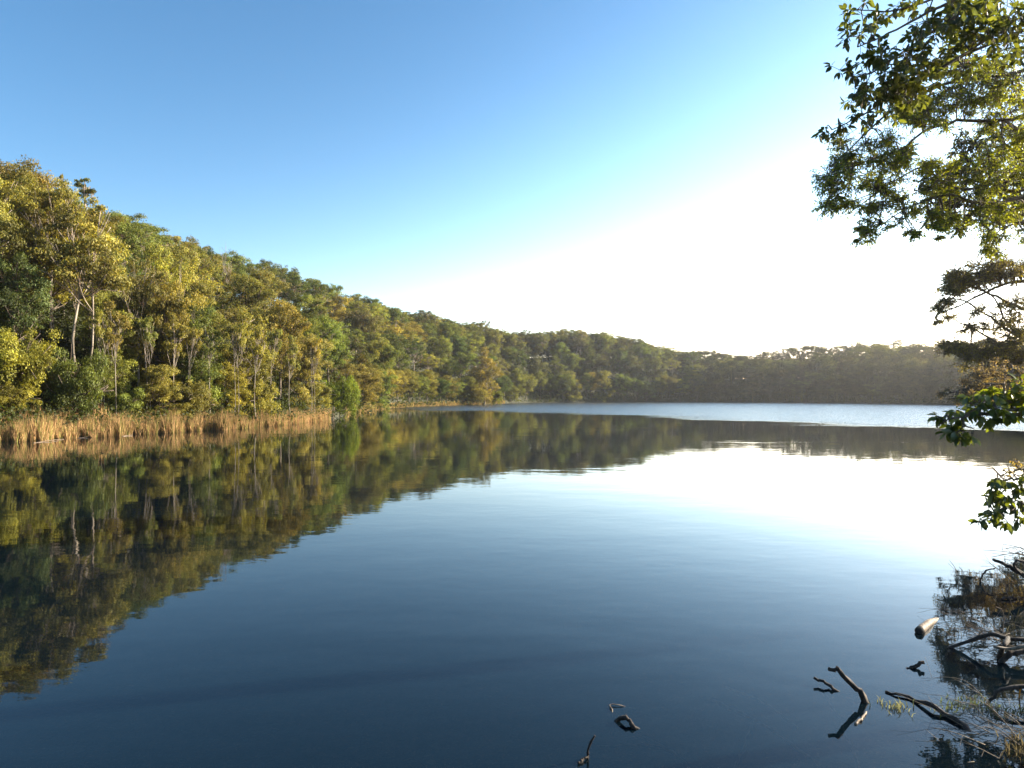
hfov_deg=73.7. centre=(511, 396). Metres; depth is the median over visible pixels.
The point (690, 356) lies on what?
gum tree
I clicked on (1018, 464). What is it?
tawny shrub
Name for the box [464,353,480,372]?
gum tree
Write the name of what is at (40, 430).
reeds
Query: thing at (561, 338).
rainforest tree
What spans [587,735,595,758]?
dead branch
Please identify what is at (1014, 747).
water grass
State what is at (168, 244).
gum tree
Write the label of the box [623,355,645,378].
rainforest tree
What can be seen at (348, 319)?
ridge forest
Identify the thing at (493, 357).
rainforest tree
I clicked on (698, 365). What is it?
gum tree
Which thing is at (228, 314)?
gum tree
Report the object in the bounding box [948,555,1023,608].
twig heap
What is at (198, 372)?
wattle tree
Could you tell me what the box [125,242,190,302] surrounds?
rainforest tree
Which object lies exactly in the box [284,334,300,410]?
slender gum tree
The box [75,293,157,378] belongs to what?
rainforest tree
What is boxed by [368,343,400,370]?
rainforest tree
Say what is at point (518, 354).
rainforest tree
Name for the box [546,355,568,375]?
wattle tree
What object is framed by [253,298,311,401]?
rainforest tree
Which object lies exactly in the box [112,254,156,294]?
gum tree
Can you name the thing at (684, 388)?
rainforest tree
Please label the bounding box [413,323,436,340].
rainforest tree
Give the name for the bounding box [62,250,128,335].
rainforest tree
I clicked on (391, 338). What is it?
rainforest tree
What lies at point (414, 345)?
gum tree
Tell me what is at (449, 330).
rainforest tree
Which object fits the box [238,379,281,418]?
bush
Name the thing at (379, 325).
gum tree
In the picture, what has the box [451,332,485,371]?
rainforest tree
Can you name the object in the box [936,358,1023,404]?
flowering shrub
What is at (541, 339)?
rainforest tree
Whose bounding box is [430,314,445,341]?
rainforest tree
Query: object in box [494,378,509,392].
rainforest tree
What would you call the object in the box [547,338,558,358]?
rainforest tree
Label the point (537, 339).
gum tree
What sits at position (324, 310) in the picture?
wattle tree
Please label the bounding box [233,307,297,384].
rainforest tree
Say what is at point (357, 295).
rainforest tree
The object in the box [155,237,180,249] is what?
rainforest tree
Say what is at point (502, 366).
gum tree
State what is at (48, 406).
undergrowth
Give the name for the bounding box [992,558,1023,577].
fallen bough
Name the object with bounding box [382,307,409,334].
rainforest tree
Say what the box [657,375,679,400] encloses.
rainforest tree
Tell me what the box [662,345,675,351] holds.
gum tree
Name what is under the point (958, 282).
airy tree
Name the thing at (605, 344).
rainforest tree
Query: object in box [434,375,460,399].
rainforest tree
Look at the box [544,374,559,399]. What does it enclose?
rainforest tree
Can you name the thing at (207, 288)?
rainforest tree
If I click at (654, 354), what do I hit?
rainforest tree
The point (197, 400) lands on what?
bush
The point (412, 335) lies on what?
gum tree
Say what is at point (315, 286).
gum tree
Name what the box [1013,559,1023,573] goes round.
bent stick
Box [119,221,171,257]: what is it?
gum tree
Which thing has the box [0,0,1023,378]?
sky
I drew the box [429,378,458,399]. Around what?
rainforest tree
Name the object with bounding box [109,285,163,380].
rainforest tree
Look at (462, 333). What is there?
gum tree
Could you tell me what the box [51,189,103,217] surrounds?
rainforest tree
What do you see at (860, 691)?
dead branch
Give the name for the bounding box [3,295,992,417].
ground
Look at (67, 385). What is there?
bush
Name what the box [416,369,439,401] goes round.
rainforest tree
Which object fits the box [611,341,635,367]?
wattle tree
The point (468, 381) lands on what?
rainforest tree
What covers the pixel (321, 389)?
bush
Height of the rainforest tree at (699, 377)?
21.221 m
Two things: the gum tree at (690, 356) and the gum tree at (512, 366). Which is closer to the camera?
the gum tree at (512, 366)
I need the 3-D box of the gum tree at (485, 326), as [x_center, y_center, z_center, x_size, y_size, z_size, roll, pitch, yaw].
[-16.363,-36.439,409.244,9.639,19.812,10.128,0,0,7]
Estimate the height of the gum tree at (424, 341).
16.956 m
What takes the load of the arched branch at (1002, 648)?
in the water
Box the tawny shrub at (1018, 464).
[995,460,1023,478]
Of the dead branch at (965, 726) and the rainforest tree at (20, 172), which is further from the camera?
the rainforest tree at (20, 172)
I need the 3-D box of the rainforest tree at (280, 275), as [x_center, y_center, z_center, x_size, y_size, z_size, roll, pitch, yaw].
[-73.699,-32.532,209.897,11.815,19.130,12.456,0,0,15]
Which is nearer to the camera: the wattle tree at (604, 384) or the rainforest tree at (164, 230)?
the rainforest tree at (164, 230)
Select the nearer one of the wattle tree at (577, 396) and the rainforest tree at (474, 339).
the rainforest tree at (474, 339)
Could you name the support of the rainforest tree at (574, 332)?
on the ground at (629, 394)
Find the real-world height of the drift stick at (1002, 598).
0.070 m
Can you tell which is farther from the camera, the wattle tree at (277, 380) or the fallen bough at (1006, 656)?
the wattle tree at (277, 380)
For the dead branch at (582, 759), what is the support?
on the water
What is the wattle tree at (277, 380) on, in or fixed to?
on the ground at (629, 394)
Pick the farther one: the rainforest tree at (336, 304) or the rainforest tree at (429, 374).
the rainforest tree at (429, 374)
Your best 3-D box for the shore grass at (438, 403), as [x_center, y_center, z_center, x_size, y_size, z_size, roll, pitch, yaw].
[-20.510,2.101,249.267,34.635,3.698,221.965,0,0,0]
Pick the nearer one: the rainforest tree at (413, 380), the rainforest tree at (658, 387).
the rainforest tree at (413, 380)
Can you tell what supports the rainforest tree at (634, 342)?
on the ground at (629, 394)
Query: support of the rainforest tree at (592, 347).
on the ground at (629, 394)
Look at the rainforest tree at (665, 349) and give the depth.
497.29 m
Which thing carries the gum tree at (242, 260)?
on the ground at (629, 394)
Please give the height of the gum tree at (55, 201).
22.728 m
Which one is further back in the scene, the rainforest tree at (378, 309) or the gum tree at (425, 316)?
the gum tree at (425, 316)
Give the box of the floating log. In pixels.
[914,617,938,633]
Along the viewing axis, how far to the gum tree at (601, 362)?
445.49 m
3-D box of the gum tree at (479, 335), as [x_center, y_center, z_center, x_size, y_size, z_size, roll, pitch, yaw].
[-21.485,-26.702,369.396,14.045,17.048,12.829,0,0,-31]
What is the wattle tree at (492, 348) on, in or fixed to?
on the ground at (629, 394)
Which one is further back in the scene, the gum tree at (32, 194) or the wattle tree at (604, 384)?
the wattle tree at (604, 384)
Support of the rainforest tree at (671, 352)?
on the ground at (629, 394)
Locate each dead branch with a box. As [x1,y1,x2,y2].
[578,756,587,763]
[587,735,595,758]
[614,715,639,729]
[813,677,839,691]
[828,666,868,702]
[885,690,971,732]
[906,660,924,668]
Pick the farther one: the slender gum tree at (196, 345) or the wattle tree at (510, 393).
the wattle tree at (510, 393)
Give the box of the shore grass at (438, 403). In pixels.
[345,399,504,413]
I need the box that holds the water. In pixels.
[0,402,1023,767]
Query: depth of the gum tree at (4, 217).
64.90 m
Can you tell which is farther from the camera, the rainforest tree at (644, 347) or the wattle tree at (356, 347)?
the rainforest tree at (644, 347)
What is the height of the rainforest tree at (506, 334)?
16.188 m
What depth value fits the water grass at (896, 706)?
7.69 m
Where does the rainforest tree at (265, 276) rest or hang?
on the ground at (629, 394)
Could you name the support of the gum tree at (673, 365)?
on the ground at (629, 394)
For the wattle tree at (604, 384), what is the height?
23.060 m
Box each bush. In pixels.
[0,324,62,403]
[0,381,41,411]
[33,344,113,418]
[96,385,146,414]
[172,379,218,421]
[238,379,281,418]
[296,381,334,410]
[320,374,360,416]
[456,385,487,401]
[490,390,503,404]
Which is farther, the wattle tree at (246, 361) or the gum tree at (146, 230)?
the gum tree at (146, 230)
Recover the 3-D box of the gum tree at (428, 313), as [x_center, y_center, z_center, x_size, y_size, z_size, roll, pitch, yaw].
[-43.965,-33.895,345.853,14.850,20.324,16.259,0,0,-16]
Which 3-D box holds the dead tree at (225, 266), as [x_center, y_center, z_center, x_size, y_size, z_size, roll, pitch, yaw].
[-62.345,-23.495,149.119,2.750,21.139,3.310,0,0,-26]
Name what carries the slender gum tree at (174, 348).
on the ground at (629, 394)
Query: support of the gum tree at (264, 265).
on the ground at (629, 394)
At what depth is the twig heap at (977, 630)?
9.97 m
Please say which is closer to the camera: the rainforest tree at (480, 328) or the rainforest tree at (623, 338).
the rainforest tree at (480, 328)
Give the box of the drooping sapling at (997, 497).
[967,467,1023,534]
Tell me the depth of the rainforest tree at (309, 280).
248.26 m
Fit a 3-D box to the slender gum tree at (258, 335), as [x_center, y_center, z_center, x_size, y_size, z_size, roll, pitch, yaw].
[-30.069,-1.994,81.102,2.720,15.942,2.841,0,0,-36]
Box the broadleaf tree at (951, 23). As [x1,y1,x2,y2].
[811,0,1023,147]
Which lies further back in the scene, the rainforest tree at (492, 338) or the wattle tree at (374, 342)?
the rainforest tree at (492, 338)
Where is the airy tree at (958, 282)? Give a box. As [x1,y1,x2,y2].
[924,252,1023,393]
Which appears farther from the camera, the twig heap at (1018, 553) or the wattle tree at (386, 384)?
the wattle tree at (386, 384)
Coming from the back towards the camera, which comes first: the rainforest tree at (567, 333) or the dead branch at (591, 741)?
the rainforest tree at (567, 333)
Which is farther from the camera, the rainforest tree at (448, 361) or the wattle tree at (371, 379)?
the rainforest tree at (448, 361)
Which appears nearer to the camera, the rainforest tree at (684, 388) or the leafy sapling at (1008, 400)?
the leafy sapling at (1008, 400)
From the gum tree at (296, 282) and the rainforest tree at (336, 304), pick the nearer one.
the gum tree at (296, 282)
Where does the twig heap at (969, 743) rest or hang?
on the water
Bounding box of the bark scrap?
[854,711,866,724]
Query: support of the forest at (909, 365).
on the ground at (629, 394)
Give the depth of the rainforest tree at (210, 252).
163.84 m
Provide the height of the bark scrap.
0.054 m
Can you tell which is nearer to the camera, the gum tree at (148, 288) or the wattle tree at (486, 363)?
the gum tree at (148, 288)
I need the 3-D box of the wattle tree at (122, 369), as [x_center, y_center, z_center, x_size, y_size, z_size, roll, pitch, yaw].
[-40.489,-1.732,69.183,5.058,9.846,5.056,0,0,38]
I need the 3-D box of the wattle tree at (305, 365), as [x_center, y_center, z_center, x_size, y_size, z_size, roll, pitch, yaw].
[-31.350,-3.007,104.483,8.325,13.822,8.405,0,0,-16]
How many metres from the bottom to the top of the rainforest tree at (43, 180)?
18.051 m
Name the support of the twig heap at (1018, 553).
on the water
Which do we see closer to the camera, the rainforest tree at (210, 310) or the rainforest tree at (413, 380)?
the rainforest tree at (210, 310)
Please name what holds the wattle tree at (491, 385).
on the ground at (629, 394)
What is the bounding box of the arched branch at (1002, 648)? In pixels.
[947,632,1023,659]
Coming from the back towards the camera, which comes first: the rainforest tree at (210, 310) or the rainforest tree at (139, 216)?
the rainforest tree at (139, 216)
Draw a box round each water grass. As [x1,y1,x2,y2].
[868,696,914,716]
[913,691,1010,716]
[948,593,1023,641]
[978,702,1023,722]
[983,729,1023,761]
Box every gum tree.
[0,172,37,252]
[0,184,36,267]
[3,185,56,272]
[7,178,99,362]
[13,187,93,336]
[26,202,134,367]
[30,204,113,300]
[59,173,66,315]
[71,206,125,307]
[73,178,96,205]
[84,311,111,409]
[101,299,131,413]
[109,256,171,385]
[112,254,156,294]
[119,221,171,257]
[133,316,157,412]
[142,240,189,268]
[163,312,188,403]
[170,245,225,307]
[172,243,222,283]
[176,328,203,386]
[197,316,223,412]
[209,308,258,370]
[223,322,247,413]
[233,254,254,274]
[244,263,277,293]
[247,313,270,420]
[261,327,282,405]
[275,276,311,301]
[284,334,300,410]
[302,281,335,304]
[302,338,322,411]
[343,329,369,354]
[344,300,376,315]
[359,317,386,331]
[378,320,413,339]
[392,354,414,370]
[398,331,420,353]
[404,339,426,372]
[411,335,429,352]
[412,352,443,369]
[415,312,428,325]
[417,310,438,324]
[454,329,468,337]
[463,332,484,346]
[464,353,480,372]
[479,320,490,349]
[492,357,510,377]
[504,360,524,389]
[511,332,529,340]
[516,344,531,368]
[520,329,530,341]
[530,331,550,362]
[565,333,588,354]
[585,354,609,379]
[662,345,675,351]
[662,355,681,371]
[664,358,680,374]
[682,350,701,365]
[691,363,706,373]
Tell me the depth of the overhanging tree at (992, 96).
12.75 m
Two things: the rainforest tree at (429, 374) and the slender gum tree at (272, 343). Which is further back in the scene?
the rainforest tree at (429, 374)
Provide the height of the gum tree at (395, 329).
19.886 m
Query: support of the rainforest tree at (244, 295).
on the ground at (629, 394)
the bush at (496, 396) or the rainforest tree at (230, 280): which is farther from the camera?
the bush at (496, 396)
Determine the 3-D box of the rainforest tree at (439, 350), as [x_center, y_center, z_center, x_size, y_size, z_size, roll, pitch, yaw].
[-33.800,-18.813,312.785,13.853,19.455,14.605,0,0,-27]
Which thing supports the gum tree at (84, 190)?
on the ground at (629, 394)
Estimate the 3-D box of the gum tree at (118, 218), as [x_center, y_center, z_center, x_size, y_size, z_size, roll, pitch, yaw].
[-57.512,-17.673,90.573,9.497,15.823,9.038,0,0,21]
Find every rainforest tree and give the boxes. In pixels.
[0,154,74,268]
[0,161,53,274]
[0,252,53,345]
[19,212,102,344]
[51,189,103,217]
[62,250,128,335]
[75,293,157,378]
[90,207,161,257]
[107,214,149,290]
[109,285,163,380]
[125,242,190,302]
[132,292,218,367]
[133,225,171,275]
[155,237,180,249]
[164,243,224,318]
[165,234,203,259]
[193,310,238,364]
[199,245,218,268]
[207,265,237,307]
[214,250,258,294]
[215,272,276,323]
[227,265,292,313]
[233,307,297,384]
[251,258,289,305]
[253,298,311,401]
[276,266,302,302]
[283,290,327,328]
[300,278,330,301]
[300,317,337,383]
[304,315,352,383]
[319,293,354,328]
[321,283,344,306]
[325,359,361,405]
[348,293,364,308]
[351,363,384,397]
[358,302,390,328]
[361,295,380,310]
[367,328,412,363]
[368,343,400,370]
[380,368,404,399]
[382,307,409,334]
[391,370,411,402]
[400,310,412,320]
[400,368,420,399]
[402,321,427,348]
[406,311,429,325]
[409,375,432,400]
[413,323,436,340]
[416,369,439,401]
[425,315,439,334]
[426,334,452,371]
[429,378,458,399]
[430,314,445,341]
[431,355,457,379]
[434,321,462,355]
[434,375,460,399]
[444,335,470,362]
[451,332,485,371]
[451,352,471,376]
[451,378,466,399]
[453,376,478,400]
[458,321,480,332]
[465,321,488,337]
[467,356,496,379]
[487,329,505,354]
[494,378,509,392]
[499,347,521,361]
[499,375,512,400]
[501,332,512,344]
[501,334,526,355]
[502,347,529,371]
[506,367,527,393]
[519,373,537,400]
[529,332,553,356]
[534,371,550,393]
[544,330,563,344]
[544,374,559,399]
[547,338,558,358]
[550,334,570,345]
[550,342,569,366]
[551,373,575,400]
[557,328,572,344]
[561,352,584,373]
[569,329,580,339]
[577,337,595,357]
[578,329,589,354]
[578,373,594,397]
[580,372,602,398]
[587,332,602,348]
[594,335,616,361]
[601,331,617,355]
[610,349,628,375]
[610,376,631,399]
[614,373,633,399]
[615,336,630,350]
[622,337,647,348]
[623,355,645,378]
[628,377,644,399]
[629,343,651,373]
[640,348,665,374]
[642,358,668,379]
[652,377,667,399]
[655,347,674,361]
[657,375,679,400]
[666,350,679,362]
[669,378,691,401]
[673,349,684,369]
[687,373,706,401]
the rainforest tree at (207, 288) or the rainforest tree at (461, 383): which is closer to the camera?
the rainforest tree at (207, 288)
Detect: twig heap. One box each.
[890,658,1023,753]
[919,597,1023,649]
[928,727,1002,762]
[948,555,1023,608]
[987,544,1023,560]
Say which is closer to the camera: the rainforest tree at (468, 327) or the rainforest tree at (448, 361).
the rainforest tree at (448, 361)
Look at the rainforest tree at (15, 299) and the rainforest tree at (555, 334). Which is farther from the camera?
the rainforest tree at (555, 334)
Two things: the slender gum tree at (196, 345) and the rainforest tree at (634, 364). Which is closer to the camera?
the slender gum tree at (196, 345)
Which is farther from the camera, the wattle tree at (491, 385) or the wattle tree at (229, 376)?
the wattle tree at (491, 385)
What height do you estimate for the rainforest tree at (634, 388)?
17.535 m
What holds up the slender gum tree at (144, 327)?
on the ground at (629, 394)
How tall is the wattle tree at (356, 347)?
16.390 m
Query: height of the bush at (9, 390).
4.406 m
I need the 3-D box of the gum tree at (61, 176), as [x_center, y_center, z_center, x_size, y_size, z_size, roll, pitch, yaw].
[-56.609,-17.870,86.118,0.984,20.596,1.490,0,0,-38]
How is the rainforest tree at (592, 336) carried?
on the ground at (629, 394)
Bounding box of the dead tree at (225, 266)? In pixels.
[220,242,231,284]
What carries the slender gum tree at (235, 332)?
on the ground at (629, 394)
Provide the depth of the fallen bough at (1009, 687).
7.74 m
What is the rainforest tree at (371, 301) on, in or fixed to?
on the ground at (629, 394)
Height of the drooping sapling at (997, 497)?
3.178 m
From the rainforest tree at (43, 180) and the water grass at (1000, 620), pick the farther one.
the rainforest tree at (43, 180)
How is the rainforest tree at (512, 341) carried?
on the ground at (629, 394)
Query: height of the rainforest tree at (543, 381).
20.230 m
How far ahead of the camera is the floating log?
10.24 m
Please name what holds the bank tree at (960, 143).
on the ground at (629, 394)
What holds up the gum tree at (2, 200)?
on the ground at (629, 394)
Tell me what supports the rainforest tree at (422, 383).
on the ground at (629, 394)
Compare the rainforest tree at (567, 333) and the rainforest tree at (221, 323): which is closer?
the rainforest tree at (221, 323)
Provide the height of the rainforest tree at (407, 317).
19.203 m
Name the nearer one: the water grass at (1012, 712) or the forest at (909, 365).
the water grass at (1012, 712)
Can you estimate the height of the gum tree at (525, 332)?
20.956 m
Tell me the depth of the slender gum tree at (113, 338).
67.06 m
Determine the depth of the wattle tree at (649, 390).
434.87 m
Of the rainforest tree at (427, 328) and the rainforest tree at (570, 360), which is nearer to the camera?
the rainforest tree at (427, 328)
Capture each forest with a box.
[334,294,950,377]
[690,337,1022,404]
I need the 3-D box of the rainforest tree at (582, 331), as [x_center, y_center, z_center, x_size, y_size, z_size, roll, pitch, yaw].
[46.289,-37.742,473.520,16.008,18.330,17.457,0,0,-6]
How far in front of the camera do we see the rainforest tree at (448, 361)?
286.14 m
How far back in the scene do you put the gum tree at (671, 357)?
477.11 m
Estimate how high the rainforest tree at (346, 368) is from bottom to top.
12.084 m
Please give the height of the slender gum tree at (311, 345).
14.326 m
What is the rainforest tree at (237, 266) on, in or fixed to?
on the ground at (629, 394)
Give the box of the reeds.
[0,401,331,441]
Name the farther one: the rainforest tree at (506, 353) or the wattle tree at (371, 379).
the rainforest tree at (506, 353)
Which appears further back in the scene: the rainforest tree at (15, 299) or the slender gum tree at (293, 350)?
the slender gum tree at (293, 350)
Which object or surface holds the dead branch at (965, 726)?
in the water
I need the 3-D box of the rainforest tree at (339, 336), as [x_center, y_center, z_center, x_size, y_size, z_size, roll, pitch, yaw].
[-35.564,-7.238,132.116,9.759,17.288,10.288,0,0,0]
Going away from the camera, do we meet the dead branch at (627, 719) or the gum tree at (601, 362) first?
the dead branch at (627, 719)
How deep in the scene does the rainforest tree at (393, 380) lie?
205.62 m
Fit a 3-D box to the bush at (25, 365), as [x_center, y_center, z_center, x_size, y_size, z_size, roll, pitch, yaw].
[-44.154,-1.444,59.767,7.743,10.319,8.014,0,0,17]
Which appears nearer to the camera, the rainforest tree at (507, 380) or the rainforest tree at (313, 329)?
the rainforest tree at (313, 329)
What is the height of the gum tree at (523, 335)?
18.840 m
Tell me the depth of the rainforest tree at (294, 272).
230.56 m
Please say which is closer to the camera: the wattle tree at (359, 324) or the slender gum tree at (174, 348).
the slender gum tree at (174, 348)
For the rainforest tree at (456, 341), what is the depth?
332.50 m
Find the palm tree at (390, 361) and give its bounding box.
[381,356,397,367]
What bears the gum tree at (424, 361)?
on the ground at (629, 394)
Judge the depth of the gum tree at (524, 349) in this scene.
426.21 m
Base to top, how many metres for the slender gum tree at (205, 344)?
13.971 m
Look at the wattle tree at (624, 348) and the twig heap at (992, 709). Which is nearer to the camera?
the twig heap at (992, 709)
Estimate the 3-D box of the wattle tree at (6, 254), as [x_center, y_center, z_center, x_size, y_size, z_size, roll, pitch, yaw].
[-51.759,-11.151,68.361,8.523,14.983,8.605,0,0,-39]
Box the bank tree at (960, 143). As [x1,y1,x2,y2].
[912,123,1023,230]
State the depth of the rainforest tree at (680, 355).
500.85 m
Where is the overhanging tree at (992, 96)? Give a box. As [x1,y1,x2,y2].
[809,47,1023,261]
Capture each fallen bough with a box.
[985,684,1023,704]
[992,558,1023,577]
[998,648,1023,662]
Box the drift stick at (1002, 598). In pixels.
[1000,596,1016,599]
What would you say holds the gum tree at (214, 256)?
on the ground at (629, 394)
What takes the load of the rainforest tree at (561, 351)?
on the ground at (629, 394)
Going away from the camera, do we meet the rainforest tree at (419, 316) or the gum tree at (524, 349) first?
the rainforest tree at (419, 316)
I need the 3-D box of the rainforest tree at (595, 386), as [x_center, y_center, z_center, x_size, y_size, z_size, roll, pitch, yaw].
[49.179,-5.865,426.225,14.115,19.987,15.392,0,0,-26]
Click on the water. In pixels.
(704, 584)
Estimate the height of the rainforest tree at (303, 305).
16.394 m
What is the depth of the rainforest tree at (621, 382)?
430.70 m
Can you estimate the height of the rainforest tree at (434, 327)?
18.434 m
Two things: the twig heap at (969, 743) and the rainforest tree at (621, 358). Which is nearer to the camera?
the twig heap at (969, 743)
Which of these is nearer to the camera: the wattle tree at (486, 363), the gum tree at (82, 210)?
the gum tree at (82, 210)
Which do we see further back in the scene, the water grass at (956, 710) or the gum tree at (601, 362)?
the gum tree at (601, 362)
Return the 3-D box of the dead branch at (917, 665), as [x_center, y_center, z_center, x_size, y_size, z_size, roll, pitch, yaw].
[5.168,3.511,8.801,0.314,0.221,0.080,0,0,0]
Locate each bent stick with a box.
[979,567,995,581]
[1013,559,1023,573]
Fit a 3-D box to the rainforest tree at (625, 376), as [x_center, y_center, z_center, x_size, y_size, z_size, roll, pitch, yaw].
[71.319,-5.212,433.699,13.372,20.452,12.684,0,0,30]
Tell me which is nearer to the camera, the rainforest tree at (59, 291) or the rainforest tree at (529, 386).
the rainforest tree at (59, 291)
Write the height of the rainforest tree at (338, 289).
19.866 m
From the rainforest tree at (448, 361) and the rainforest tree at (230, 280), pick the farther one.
the rainforest tree at (448, 361)
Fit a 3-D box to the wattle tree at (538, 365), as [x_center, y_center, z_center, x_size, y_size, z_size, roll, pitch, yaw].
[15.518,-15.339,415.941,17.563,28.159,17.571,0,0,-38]
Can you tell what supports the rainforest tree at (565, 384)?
on the ground at (629, 394)
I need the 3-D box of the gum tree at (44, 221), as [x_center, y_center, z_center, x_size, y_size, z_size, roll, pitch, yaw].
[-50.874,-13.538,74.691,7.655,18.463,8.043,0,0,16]
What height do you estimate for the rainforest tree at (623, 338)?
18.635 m
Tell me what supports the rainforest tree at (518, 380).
on the ground at (629, 394)
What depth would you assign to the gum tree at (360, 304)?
258.31 m
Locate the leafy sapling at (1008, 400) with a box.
[927,372,1023,446]
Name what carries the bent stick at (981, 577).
in the water
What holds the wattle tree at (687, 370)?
on the ground at (629, 394)
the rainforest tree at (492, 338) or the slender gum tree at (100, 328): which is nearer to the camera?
the slender gum tree at (100, 328)
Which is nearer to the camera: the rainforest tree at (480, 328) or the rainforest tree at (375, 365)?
the rainforest tree at (375, 365)
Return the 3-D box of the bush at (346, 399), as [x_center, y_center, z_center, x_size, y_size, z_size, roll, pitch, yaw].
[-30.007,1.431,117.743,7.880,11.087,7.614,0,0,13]
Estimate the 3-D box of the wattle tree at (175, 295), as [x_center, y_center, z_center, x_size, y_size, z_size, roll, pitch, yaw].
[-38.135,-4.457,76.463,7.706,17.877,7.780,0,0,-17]
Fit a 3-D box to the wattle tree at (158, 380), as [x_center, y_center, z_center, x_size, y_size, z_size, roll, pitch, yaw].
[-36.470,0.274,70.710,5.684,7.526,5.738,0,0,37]
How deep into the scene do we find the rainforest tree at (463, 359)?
305.95 m
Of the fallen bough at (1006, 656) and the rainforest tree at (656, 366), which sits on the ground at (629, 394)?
the rainforest tree at (656, 366)
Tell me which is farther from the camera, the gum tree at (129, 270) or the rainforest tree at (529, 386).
the rainforest tree at (529, 386)
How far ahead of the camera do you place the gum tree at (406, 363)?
240.35 m
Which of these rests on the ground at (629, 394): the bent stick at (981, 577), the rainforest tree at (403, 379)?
the rainforest tree at (403, 379)
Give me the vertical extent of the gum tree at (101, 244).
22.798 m
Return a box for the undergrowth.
[0,261,1023,431]
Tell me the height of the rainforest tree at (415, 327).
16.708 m
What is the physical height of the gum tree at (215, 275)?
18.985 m
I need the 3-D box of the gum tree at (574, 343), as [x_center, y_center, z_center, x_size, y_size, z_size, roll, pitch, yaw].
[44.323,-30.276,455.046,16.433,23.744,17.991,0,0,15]
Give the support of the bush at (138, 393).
on the ground at (629, 394)
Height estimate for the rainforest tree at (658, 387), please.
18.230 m
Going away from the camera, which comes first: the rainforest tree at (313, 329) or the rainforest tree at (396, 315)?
the rainforest tree at (313, 329)
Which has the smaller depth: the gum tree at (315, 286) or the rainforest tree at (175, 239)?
the rainforest tree at (175, 239)
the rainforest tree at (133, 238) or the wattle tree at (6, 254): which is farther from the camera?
the rainforest tree at (133, 238)
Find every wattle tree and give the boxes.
[0,209,46,343]
[92,333,140,413]
[129,279,207,410]
[131,364,192,419]
[171,300,234,413]
[202,348,252,414]
[214,306,278,414]
[270,328,313,385]
[278,333,334,410]
[301,297,338,339]
[340,334,381,367]
[346,310,384,353]
[349,352,385,409]
[357,321,393,370]
[373,371,398,408]
[467,347,503,404]
[485,378,496,391]
[486,343,503,364]
[505,382,519,402]
[526,350,550,387]
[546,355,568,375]
[557,370,581,400]
[574,342,600,376]
[592,370,612,401]
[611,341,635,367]
[638,376,656,400]
[677,359,698,386]
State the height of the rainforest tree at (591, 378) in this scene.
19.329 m
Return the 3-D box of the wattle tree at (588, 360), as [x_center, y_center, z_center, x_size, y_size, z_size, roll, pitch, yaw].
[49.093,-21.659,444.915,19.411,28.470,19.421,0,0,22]
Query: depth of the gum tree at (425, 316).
337.75 m
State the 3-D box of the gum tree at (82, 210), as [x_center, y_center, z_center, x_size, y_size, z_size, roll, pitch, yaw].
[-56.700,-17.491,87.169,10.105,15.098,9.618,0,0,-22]
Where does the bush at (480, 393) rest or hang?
on the ground at (629, 394)
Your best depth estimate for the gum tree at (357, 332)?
203.96 m
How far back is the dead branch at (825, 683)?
8.22 m
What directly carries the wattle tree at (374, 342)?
on the ground at (629, 394)
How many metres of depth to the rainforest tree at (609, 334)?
478.61 m

